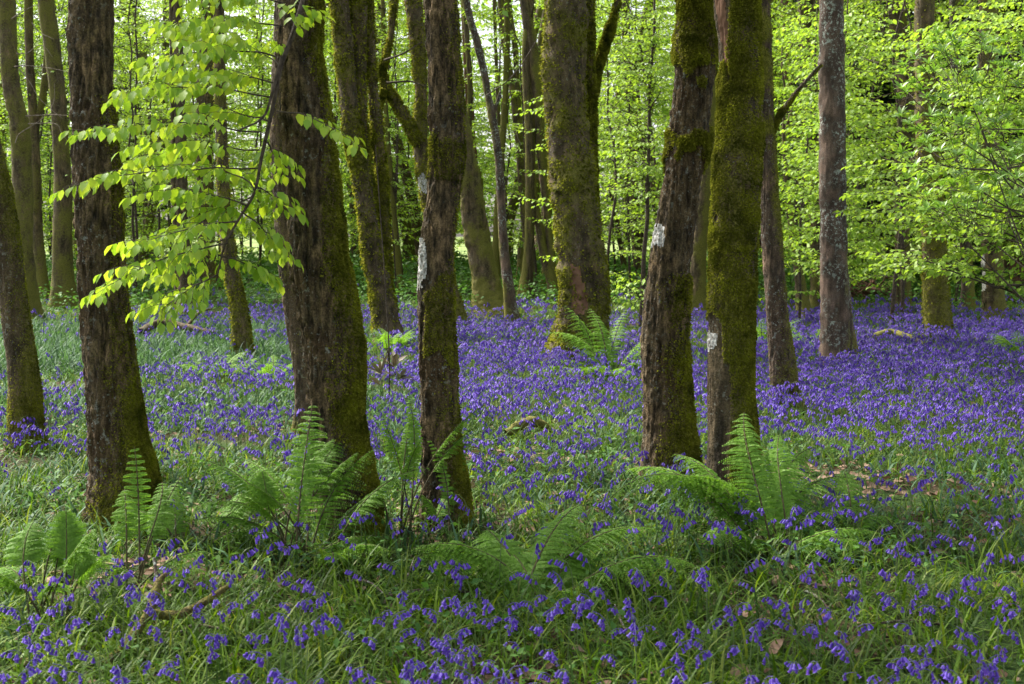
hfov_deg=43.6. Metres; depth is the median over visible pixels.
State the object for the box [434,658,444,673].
bluebell
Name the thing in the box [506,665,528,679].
bluebell
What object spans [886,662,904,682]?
bluebell
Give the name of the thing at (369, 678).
bluebell
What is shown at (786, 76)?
tree
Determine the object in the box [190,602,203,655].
bluebell
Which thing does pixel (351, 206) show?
tree
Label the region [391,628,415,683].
bluebell
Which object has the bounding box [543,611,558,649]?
bluebell
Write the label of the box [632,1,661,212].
tree
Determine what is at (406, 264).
ground cover
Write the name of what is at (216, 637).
bluebell
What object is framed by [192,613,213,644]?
bluebell
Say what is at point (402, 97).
young beech
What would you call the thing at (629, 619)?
bluebell
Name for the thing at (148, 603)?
bluebell
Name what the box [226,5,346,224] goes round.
young beech
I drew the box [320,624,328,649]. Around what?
bluebell
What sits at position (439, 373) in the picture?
tree
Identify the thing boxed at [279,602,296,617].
bluebell
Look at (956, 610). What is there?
bluebell
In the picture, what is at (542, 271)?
tree
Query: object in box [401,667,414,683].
bluebell
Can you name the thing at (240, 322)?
tree
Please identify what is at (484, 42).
sky
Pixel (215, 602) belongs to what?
bluebell
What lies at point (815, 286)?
tree
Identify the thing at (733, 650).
bluebell
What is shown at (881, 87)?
young beech
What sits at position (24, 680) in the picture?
bluebell
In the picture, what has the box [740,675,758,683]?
bluebell
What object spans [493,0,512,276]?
tree
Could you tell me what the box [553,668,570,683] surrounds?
bluebell
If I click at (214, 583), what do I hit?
bluebell
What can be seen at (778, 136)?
young beech
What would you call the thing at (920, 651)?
bluebell
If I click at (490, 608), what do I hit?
bluebell
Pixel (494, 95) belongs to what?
young beech
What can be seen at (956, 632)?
bluebell
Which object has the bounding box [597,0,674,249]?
young beech
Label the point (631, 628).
bluebell
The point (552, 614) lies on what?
bluebell
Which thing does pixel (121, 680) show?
bluebell
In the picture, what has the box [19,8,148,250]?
young beech
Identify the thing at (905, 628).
bluebell
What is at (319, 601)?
bluebell
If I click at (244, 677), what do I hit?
bluebell
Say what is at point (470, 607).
bluebell
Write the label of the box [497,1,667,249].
young beech
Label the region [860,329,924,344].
mossy log
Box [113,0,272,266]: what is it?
young beech
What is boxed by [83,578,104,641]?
bluebell
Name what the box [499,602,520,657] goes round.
bluebell
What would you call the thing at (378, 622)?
bluebell
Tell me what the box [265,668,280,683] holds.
bluebell
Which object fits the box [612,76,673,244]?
young beech
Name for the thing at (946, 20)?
young beech
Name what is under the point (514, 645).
bluebell
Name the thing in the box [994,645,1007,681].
bluebell
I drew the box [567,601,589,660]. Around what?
bluebell
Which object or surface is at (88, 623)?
bluebell
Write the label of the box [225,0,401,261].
young beech
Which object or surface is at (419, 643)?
bluebell
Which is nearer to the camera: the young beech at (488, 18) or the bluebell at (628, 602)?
the bluebell at (628, 602)
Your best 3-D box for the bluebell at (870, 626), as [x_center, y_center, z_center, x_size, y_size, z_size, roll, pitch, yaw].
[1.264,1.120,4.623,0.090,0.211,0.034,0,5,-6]
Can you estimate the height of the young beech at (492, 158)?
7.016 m
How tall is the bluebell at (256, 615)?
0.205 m
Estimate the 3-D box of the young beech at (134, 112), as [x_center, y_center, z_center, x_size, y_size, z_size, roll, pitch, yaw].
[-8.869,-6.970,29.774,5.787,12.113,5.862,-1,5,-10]
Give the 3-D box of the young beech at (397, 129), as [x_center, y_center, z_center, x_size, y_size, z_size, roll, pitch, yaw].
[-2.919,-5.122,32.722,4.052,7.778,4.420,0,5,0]
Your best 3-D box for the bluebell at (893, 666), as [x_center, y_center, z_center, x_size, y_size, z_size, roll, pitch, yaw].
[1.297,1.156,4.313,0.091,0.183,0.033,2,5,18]
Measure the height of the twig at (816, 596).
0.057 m
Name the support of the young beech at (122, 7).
on the ground at (1014, 668)
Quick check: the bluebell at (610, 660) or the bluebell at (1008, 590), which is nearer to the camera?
the bluebell at (610, 660)
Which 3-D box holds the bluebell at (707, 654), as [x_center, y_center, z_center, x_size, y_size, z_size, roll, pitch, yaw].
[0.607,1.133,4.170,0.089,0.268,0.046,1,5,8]
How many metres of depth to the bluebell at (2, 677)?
4.03 m
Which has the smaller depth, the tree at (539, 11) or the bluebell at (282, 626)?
the bluebell at (282, 626)
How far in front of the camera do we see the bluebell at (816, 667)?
4.05 m
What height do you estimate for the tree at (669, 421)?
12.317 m
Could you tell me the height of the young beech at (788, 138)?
11.800 m
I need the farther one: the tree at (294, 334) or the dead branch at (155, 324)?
the dead branch at (155, 324)
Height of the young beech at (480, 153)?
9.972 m
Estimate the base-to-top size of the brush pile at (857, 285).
0.478 m
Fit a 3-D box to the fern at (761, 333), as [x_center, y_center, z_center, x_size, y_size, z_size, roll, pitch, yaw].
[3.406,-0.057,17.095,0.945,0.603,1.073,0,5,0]
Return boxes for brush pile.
[849,278,890,297]
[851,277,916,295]
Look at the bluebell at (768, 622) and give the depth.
4.82 m
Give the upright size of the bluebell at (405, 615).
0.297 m
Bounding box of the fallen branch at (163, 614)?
[101,572,228,670]
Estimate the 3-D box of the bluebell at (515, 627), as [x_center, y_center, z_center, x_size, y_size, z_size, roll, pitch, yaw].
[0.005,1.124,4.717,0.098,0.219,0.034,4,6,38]
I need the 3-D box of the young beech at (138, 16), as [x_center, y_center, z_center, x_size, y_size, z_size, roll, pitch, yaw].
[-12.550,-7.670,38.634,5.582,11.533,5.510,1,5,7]
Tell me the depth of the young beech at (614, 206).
24.94 m
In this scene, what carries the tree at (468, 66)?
on the ground at (1014, 668)
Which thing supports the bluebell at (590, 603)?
on the ground at (1014, 668)
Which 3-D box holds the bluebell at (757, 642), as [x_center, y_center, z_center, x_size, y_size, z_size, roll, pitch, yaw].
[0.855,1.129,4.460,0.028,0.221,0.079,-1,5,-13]
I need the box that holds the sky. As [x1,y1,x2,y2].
[7,0,913,236]
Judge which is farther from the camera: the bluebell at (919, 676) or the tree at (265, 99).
the tree at (265, 99)
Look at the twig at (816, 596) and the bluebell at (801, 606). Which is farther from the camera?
the twig at (816, 596)
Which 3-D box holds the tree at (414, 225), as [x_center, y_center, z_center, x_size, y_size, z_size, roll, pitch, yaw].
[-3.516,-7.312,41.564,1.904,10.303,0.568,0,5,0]
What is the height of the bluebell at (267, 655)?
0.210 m
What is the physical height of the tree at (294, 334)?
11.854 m
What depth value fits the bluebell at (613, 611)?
4.93 m
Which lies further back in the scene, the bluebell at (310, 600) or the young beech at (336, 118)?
the young beech at (336, 118)
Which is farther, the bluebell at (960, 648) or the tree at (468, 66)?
the tree at (468, 66)
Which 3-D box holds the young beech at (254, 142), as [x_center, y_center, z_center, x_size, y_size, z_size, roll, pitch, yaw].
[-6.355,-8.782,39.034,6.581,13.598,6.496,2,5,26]
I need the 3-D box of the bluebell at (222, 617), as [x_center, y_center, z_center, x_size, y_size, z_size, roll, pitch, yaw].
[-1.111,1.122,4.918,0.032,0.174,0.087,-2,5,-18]
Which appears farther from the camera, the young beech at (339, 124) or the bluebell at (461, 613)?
the young beech at (339, 124)
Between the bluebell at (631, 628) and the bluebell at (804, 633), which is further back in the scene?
the bluebell at (804, 633)
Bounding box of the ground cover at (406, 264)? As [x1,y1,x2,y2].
[0,248,1023,683]
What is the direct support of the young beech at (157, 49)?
on the ground at (1014, 668)
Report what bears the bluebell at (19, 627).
on the ground at (1014, 668)
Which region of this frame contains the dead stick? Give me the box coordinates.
[152,557,160,626]
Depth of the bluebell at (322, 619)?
4.39 m
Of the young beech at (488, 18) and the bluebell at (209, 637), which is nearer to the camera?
the bluebell at (209, 637)
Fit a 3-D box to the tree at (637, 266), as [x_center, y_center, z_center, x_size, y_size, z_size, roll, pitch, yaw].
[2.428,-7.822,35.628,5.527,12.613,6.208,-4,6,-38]
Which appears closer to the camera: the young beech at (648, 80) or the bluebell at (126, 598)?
the bluebell at (126, 598)
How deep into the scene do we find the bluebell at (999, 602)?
4.93 m
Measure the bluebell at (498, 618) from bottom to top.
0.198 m
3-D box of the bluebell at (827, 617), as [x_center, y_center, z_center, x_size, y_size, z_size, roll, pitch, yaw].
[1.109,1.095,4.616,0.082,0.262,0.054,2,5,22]
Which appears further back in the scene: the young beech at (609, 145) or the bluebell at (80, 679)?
the young beech at (609, 145)
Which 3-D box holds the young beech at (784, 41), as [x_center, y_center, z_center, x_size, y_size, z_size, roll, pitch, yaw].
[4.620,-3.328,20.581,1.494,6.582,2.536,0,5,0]
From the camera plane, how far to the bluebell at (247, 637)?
4.48 m
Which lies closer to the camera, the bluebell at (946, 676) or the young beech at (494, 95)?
the bluebell at (946, 676)
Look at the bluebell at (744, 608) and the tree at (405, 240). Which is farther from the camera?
the tree at (405, 240)
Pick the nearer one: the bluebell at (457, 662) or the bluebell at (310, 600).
the bluebell at (457, 662)
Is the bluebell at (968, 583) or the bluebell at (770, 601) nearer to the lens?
the bluebell at (770, 601)
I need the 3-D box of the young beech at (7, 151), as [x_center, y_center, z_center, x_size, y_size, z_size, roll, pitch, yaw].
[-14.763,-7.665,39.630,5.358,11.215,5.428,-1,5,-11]
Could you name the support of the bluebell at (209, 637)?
on the ground at (1014, 668)
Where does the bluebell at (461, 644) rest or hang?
on the ground at (1014, 668)
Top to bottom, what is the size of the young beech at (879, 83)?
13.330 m
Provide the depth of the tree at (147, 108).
45.26 m
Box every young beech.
[0,0,67,228]
[0,0,129,257]
[0,0,157,238]
[0,0,185,266]
[0,0,194,264]
[0,0,249,299]
[0,2,126,253]
[3,0,69,250]
[6,0,152,237]
[8,2,51,194]
[8,5,123,262]
[8,13,64,213]
[9,0,151,225]
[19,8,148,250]
[61,0,231,257]
[68,0,259,259]
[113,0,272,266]
[114,0,248,268]
[114,2,195,250]
[122,2,246,250]
[123,0,273,248]
[137,0,272,257]
[141,3,272,254]
[144,2,352,266]
[158,1,271,257]
[191,2,339,254]
[214,0,406,252]
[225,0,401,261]
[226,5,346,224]
[229,2,418,262]
[229,4,349,250]
[249,0,414,245]
[267,9,403,213]
[324,1,481,254]
[324,1,484,254]
[324,4,415,227]
[326,0,477,271]
[330,0,469,288]
[333,9,413,230]
[376,0,516,242]
[390,6,489,252]
[391,0,494,248]
[398,0,540,245]
[398,0,604,261]
[399,39,494,243]
[407,71,489,242]
[458,0,616,290]
[458,87,520,236]
[459,0,546,249]
[459,75,541,234]
[474,0,658,260]
[492,119,552,247]
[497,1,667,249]
[500,0,658,241]
[507,0,675,282]
[517,0,718,297]
[594,0,674,244]
[595,0,675,272]
[595,0,707,266]
[595,5,669,280]
[596,0,674,249]
[596,0,676,327]
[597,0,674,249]
[598,0,816,265]
[598,87,641,244]
[599,67,626,242]
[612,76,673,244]
[618,8,675,249]
[624,4,847,265]
[626,0,778,248]
[633,9,809,252]
[659,2,818,252]
[662,4,808,250]
[757,0,913,287]
[758,0,907,284]
[759,0,847,331]
[759,0,948,258]
[759,0,976,257]
[773,0,978,282]
[773,0,1023,324]
[774,0,916,280]
[784,0,1021,321]
[833,153,1023,294]
[844,0,1010,268]
[877,0,1009,262]
[883,0,1023,307]
[888,0,1023,226]
[935,0,1023,260]
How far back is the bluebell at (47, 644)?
4.24 m
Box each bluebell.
[0,258,1023,683]
[0,605,16,639]
[0,650,28,683]
[0,672,10,683]
[3,607,28,652]
[14,666,41,683]
[16,623,35,673]
[22,635,33,669]
[22,636,36,667]
[25,583,44,650]
[25,658,41,671]
[27,642,40,681]
[28,613,39,667]
[32,623,60,676]
[32,651,44,662]
[39,627,50,677]
[42,640,68,680]
[45,606,62,633]
[46,675,56,683]
[48,664,74,683]
[54,596,69,629]
[54,602,65,639]
[55,637,72,677]
[60,605,71,628]
[64,616,82,683]
[66,650,76,683]
[66,671,87,683]
[70,620,89,658]
[75,650,100,683]
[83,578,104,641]
[89,591,98,639]
[95,613,104,643]
[99,627,120,670]
[109,677,129,683]
[110,665,127,683]
[120,634,131,683]
[123,591,138,656]
[126,583,147,645]
[128,615,139,655]
[128,620,140,656]
[137,660,150,681]
[138,598,159,650]
[144,607,161,653]
[146,590,174,669]
[147,626,167,681]
[157,666,184,682]
[158,661,177,672]
[176,655,184,677]
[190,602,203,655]
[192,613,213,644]
[204,633,228,677]
[206,633,221,683]
[206,652,219,672]
[208,577,216,634]
[211,598,219,632]
[217,611,226,621]
[218,634,232,655]
[221,601,238,620]
[226,674,246,683]
[231,673,252,683]
[235,591,258,647]
[243,652,273,681]
[245,632,261,683]
[251,609,267,649]
[257,633,269,683]
[260,652,271,683]
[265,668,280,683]
[269,612,300,678]
[273,676,288,683]
[274,619,287,676]
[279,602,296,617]
[283,679,296,683]
[291,622,307,676]
[292,635,309,662]
[293,630,306,673]
[296,600,320,649]
[299,597,313,625]
[305,612,329,679]
[313,678,324,683]
[315,597,326,645]
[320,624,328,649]
[329,616,346,666]
[343,667,363,683]
[345,631,353,673]
[345,664,355,676]
[362,636,385,683]
[362,673,375,683]
[372,617,393,662]
[375,610,392,652]
[383,610,410,683]
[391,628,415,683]
[397,590,407,643]
[399,670,417,681]
[400,658,420,683]
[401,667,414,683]
[402,661,425,683]
[409,603,420,651]
[413,637,431,680]
[414,678,425,683]
[422,608,447,672]
[425,670,438,683]
[429,663,450,683]
[430,636,449,680]
[431,649,455,683]
[432,639,460,683]
[434,597,453,653]
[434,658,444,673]
[436,669,449,683]
[443,634,451,668]
[443,638,465,674]
[446,648,456,662]
[447,628,471,680]
[449,595,459,667]
[449,601,460,646]
[449,655,471,674]
[454,602,476,661]
[454,607,477,681]
[454,669,471,681]
[457,651,470,679]
[463,646,475,665]
[463,675,479,683]
[465,678,483,683]
[468,645,483,682]
[469,610,476,645]
[477,618,498,668]
[480,659,500,680]
[480,663,496,683]
[481,603,494,659]
[487,616,501,642]
[489,677,509,683]
[493,668,510,683]
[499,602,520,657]
[503,618,517,662]
[503,641,524,683]
[504,617,526,666]
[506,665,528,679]
[508,616,524,662]
[519,601,541,649]
[526,595,547,639]
[529,624,543,679]
[537,606,563,670]
[537,672,554,682]
[539,649,561,683]
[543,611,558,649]
[543,656,559,682]
[545,597,570,667]
[547,571,568,635]
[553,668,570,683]
[567,599,593,674]
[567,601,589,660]
[571,602,582,668]
[571,621,579,630]
[576,593,599,657]
[587,611,614,680]
[589,587,610,657]
[600,654,622,683]
[604,628,622,665]
[608,606,618,631]
[622,597,635,679]
[622,628,648,669]
[624,612,641,677]
[626,623,640,678]
[628,568,649,635]
[633,625,655,670]
[648,595,673,649]
[655,639,665,682]
[658,666,678,682]
[670,639,691,683]
[670,654,691,683]
[672,629,684,675]
[672,670,686,683]
[684,620,693,656]
[687,638,711,683]
[687,650,711,683]
[689,625,700,662]
[697,570,710,639]
[701,618,721,678]
[722,645,739,683]
[723,605,736,683]
[726,602,751,665]
[738,635,751,666]
[740,618,765,676]
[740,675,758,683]
[746,675,755,683]
[749,619,765,674]
[750,634,763,683]
[757,619,770,664]
[761,597,783,655]
[762,653,769,679]
[762,676,780,683]
[773,618,799,683]
[775,599,793,682]
[784,661,805,683]
[787,662,800,683]
[794,624,816,657]
[797,598,810,656]
[804,661,820,683]
[806,626,819,678]
[809,611,831,673]
[816,639,828,675]
[817,607,836,659]
[828,641,855,683]
[829,640,838,670]
[834,630,847,681]
[839,672,861,682]
[847,603,860,670]
[848,623,873,676]
[853,589,868,642]
[867,674,880,683]
[874,600,888,648]
[880,595,906,672]
[883,675,899,683]
[884,658,910,683]
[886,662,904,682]
[892,645,913,683]
[894,623,916,675]
[897,655,910,683]
[903,599,916,655]
[906,659,922,683]
[907,583,928,641]
[908,658,933,683]
[909,605,933,654]
[912,644,931,678]
[915,668,937,681]
[922,638,940,677]
[923,618,931,645]
[926,605,942,650]
[932,679,943,683]
[936,591,957,630]
[936,663,951,676]
[941,604,965,647]
[941,669,962,683]
[953,644,975,680]
[954,626,964,671]
[956,574,974,650]
[959,595,983,640]
[964,631,986,681]
[970,663,997,683]
[971,649,988,683]
[971,675,991,683]
[982,597,1003,648]
[982,655,1006,678]
[982,669,1000,683]
[990,616,1003,683]
[994,609,1016,671]
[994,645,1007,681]
[996,601,1012,659]
[1001,585,1023,644]
[1005,603,1021,647]
[1006,629,1023,644]
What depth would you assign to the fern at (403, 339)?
16.30 m
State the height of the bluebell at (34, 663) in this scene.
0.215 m
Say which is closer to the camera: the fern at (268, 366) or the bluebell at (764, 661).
the bluebell at (764, 661)
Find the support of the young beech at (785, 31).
on the ground at (1014, 668)
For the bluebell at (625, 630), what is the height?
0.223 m
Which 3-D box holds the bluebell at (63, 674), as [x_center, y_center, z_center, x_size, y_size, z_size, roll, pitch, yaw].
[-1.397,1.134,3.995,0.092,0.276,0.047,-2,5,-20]
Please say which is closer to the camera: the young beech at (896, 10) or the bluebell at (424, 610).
the bluebell at (424, 610)
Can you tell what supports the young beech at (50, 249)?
on the ground at (1014, 668)
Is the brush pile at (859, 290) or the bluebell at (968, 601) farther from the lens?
the brush pile at (859, 290)
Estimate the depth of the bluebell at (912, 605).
4.89 m
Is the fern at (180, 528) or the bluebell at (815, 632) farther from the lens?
the fern at (180, 528)
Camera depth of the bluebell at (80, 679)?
4.07 m
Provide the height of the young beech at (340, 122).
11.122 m
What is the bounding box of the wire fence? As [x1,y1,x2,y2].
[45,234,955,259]
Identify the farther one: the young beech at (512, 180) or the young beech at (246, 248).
the young beech at (512, 180)
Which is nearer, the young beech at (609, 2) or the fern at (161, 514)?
the fern at (161, 514)
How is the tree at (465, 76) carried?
on the ground at (1014, 668)
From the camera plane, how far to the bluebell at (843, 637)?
4.62 m
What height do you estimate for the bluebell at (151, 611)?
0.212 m
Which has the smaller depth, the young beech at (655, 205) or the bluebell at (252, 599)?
the bluebell at (252, 599)
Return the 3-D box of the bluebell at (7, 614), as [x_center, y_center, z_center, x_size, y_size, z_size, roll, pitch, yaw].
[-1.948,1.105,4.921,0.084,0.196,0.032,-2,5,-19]
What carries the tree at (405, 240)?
on the ground at (1014, 668)
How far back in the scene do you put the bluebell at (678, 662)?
4.25 m
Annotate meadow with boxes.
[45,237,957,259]
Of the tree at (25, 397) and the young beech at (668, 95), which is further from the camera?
the young beech at (668, 95)
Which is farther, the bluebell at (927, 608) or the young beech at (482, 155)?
the young beech at (482, 155)
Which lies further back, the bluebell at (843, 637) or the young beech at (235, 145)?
the young beech at (235, 145)
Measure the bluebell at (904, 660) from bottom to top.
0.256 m
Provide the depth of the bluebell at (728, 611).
4.55 m
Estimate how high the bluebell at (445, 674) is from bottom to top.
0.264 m
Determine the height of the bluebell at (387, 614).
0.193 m
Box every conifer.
[113,0,171,239]
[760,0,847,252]
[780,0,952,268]
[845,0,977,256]
[862,12,917,247]
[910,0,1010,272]
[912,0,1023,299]
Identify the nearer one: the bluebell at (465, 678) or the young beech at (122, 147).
the bluebell at (465, 678)
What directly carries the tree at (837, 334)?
on the ground at (1014, 668)
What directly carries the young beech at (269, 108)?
on the ground at (1014, 668)
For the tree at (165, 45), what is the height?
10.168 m
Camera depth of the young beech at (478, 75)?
45.30 m
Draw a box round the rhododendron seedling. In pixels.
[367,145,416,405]
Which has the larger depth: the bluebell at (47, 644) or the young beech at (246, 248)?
the young beech at (246, 248)
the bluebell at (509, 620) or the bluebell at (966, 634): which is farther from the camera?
the bluebell at (509, 620)
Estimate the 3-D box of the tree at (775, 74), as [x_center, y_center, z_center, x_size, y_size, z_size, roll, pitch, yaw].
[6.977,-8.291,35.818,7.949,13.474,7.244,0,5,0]
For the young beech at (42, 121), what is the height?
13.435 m
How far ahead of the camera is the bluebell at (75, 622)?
4.35 m
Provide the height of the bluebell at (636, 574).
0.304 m
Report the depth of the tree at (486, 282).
24.95 m
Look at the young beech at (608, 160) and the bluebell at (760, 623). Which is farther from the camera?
the young beech at (608, 160)
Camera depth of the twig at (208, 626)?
5.08 m
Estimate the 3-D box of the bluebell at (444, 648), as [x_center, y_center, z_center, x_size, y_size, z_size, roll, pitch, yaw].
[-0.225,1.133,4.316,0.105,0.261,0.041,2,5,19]
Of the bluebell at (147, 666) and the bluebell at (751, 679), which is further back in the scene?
the bluebell at (147, 666)
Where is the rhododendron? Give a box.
[890,24,1023,301]
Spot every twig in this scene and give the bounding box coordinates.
[145,624,218,633]
[347,579,385,594]
[381,556,414,611]
[384,588,491,597]
[614,604,640,666]
[792,582,850,596]
[800,590,828,608]
[854,619,943,627]
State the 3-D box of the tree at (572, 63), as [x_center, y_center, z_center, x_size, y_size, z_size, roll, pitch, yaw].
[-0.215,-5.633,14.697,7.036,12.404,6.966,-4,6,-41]
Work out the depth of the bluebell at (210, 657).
4.30 m
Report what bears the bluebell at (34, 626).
on the ground at (1014, 668)
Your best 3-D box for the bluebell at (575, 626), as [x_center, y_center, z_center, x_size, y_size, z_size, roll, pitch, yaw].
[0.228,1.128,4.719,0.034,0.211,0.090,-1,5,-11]
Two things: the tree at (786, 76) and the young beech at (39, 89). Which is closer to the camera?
the tree at (786, 76)
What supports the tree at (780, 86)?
on the ground at (1014, 668)
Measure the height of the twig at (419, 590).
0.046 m
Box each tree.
[0,0,67,319]
[0,68,8,155]
[0,138,48,453]
[24,0,49,303]
[38,0,78,308]
[49,0,384,543]
[64,76,77,262]
[66,0,169,535]
[119,0,164,261]
[138,1,169,274]
[169,0,193,314]
[195,0,223,286]
[211,0,254,357]
[250,8,276,254]
[269,0,307,445]
[325,3,360,265]
[327,0,409,349]
[367,0,474,330]
[374,6,415,268]
[375,3,422,268]
[380,0,404,290]
[417,0,475,532]
[460,97,520,319]
[461,0,471,289]
[461,9,477,161]
[462,0,541,328]
[472,0,558,299]
[476,161,482,187]
[492,0,509,283]
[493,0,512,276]
[497,0,539,287]
[500,0,543,270]
[515,1,545,282]
[516,0,534,299]
[533,1,556,264]
[534,3,541,249]
[538,0,622,371]
[539,140,548,290]
[609,19,653,275]
[616,16,631,241]
[621,0,646,279]
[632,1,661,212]
[636,0,718,494]
[639,0,905,324]
[690,78,715,317]
[704,0,766,524]
[758,0,782,243]
[760,0,822,413]
[771,0,787,279]
[781,0,799,267]
[798,0,820,307]
[818,0,860,373]
[882,13,911,271]
[888,0,915,310]
[912,0,956,343]
[949,0,976,310]
[978,0,1007,320]
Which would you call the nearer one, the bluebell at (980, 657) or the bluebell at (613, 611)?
the bluebell at (980, 657)
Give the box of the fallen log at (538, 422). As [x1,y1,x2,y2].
[504,416,554,435]
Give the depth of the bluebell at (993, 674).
4.03 m
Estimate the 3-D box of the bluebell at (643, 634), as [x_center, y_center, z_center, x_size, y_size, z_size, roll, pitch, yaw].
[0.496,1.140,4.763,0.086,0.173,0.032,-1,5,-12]
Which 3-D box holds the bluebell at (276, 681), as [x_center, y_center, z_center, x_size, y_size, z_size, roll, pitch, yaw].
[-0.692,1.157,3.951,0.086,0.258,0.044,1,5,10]
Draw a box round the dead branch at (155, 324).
[137,302,215,334]
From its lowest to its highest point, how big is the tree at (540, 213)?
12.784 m
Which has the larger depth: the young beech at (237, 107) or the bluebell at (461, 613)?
the young beech at (237, 107)
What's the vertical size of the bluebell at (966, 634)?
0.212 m
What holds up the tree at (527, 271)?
on the ground at (1014, 668)
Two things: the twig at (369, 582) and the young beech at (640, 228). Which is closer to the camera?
the twig at (369, 582)
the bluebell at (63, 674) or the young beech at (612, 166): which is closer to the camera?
the bluebell at (63, 674)
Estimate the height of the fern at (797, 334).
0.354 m
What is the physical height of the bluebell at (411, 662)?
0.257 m
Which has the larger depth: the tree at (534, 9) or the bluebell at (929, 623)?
the tree at (534, 9)
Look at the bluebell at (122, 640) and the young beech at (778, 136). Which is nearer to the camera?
the bluebell at (122, 640)
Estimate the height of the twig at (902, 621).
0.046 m
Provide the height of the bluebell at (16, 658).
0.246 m
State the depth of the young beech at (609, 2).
46.33 m
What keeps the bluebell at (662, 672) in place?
on the ground at (1014, 668)
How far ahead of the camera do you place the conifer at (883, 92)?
38.62 m
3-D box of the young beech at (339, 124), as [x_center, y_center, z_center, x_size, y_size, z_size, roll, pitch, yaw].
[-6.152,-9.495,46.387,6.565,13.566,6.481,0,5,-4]
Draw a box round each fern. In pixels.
[0,510,114,629]
[0,533,103,619]
[95,446,207,593]
[123,494,264,552]
[181,351,260,381]
[188,403,430,568]
[229,355,291,389]
[240,439,358,561]
[365,327,416,358]
[380,404,482,541]
[410,505,701,619]
[416,432,476,540]
[527,306,641,381]
[606,413,880,563]
[756,318,802,356]
[791,327,819,347]
[792,470,890,534]
[985,330,1023,363]
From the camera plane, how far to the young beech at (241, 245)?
47.77 m
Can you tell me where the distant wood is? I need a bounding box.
[7,1,674,236]
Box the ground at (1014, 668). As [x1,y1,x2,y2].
[0,262,1023,683]
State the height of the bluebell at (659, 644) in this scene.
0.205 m
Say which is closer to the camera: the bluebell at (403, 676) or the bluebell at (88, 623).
the bluebell at (403, 676)
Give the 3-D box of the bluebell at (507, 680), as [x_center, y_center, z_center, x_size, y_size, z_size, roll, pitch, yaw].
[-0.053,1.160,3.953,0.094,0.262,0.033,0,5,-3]
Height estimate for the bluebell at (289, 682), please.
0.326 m
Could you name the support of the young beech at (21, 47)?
on the ground at (1014, 668)
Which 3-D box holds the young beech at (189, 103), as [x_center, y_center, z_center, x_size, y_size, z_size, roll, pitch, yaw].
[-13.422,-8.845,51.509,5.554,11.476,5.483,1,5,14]
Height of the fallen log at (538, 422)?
0.144 m
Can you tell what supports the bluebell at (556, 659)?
on the ground at (1014, 668)
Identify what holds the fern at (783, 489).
on the ground at (1014, 668)
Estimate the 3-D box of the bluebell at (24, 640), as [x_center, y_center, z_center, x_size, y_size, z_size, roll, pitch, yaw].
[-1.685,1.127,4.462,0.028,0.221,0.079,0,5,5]
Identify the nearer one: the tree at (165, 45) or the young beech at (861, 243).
the young beech at (861, 243)
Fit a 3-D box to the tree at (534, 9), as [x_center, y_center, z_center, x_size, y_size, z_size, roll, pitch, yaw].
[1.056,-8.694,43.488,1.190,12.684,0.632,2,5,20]
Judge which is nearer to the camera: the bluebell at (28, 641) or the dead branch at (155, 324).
the bluebell at (28, 641)
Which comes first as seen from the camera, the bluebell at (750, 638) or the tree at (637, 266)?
the bluebell at (750, 638)
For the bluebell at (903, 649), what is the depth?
4.45 m
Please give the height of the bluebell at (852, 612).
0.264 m
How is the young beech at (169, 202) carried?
on the ground at (1014, 668)
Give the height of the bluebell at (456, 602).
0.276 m
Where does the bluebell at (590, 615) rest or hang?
on the ground at (1014, 668)

